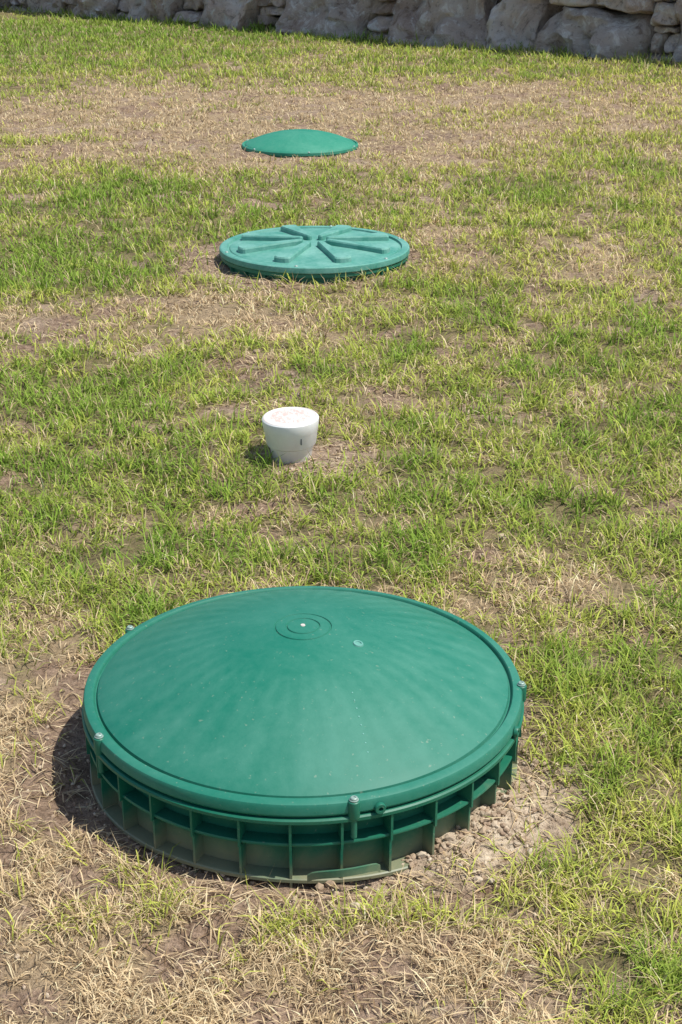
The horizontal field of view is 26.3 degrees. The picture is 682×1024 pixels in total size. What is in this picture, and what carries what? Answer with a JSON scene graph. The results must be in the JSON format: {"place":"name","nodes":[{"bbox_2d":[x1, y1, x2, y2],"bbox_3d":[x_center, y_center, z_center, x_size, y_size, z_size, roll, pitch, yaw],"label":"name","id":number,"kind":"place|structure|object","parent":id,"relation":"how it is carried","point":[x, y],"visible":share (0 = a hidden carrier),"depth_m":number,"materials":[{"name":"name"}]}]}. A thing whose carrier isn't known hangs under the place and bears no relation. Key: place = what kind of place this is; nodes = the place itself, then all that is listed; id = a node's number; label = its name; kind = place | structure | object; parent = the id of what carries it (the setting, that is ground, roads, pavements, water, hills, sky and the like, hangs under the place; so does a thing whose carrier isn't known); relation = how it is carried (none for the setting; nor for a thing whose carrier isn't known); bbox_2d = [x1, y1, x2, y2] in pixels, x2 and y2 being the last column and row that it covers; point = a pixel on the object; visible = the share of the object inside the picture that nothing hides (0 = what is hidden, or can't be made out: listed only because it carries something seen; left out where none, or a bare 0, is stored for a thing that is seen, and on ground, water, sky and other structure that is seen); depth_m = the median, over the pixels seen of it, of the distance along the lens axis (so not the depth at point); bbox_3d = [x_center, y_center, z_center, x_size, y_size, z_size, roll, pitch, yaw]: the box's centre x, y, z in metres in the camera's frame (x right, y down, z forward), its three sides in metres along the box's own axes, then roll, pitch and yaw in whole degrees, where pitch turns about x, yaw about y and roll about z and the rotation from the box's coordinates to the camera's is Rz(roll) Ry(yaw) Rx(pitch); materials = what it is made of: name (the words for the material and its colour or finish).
{"place":"outdoors","nodes":[
{"label":"outdoors","id":0,"kind":"place"},
{"bbox_2d":[0,5,681,1023],"bbox_3d":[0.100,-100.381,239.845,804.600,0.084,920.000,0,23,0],"label":"ground","id":1,"kind":"structure","parent":0,"point":[174,941],"depth_m":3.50,"materials":[{"name":"green plant"}]},
{"bbox_2d":[262,407,318,463],"bbox_3d":[-0.124,-0.167,3.654,0.142,0.156,0.142,-1,24,1],"label":"sewer cleanout pipe","id":2,"kind":"object","parent":1,"relation":"on","point":[290,434],"visible":0.94,"depth_m":3.60,"materials":[{"name":"white plastic"}]},
{"bbox_2d":[242,129,357,157],"bbox_3d":[-0.228,-2.053,8.123,0.648,0.136,0.648,0,23,0],"label":"septic tank cover","id":3,"kind":"object","parent":1,"relation":"on","point":[299,143],"visible":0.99,"depth_m":7.95,"materials":[{"name":"green plastic"}]},
{"bbox_2d":[82,586,526,887],"bbox_3d":[-0.059,0.309,2.380,0.718,0.274,0.731,0,23,0],"label":"septic tank cover","id":4,"kind":"object","parent":1,"relation":"on","point":[291,735],"visible":0.99,"depth_m":2.19,"materials":[{"name":"green plastic"}]},
{"bbox_2d":[219,225,409,284],"bbox_3d":[-0.101,-0.985,5.589,0.726,0.130,0.726,0,23,0],"label":"ribbed manhole cover","id":5,"kind":"object","parent":1,"relation":"on","point":[327,253],"visible":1,"depth_m":5.44,"materials":[{"name":"green plastic"}]},
{"bbox_2d":[3,216,681,1022],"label":"soil crumbs","id":6,"kind":"object","parent":1,"relation":"on","point":[483,812],"visible":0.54,"depth_m":2.20,"materials":[{"name":"brown soil"}]},
{"bbox_2d":[266,0,665,53],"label":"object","id":7,"kind":"object","parent":1,"relation":"on","point":[606,8],"depth_m":12.68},
{"bbox_2d":[0,0,681,61],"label":"stones","id":8,"kind":"object","parent":7,"relation":"on","point":[597,30],"visible":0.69,"depth_m":13.37,"materials":[{"name":"stone"}]}
]}

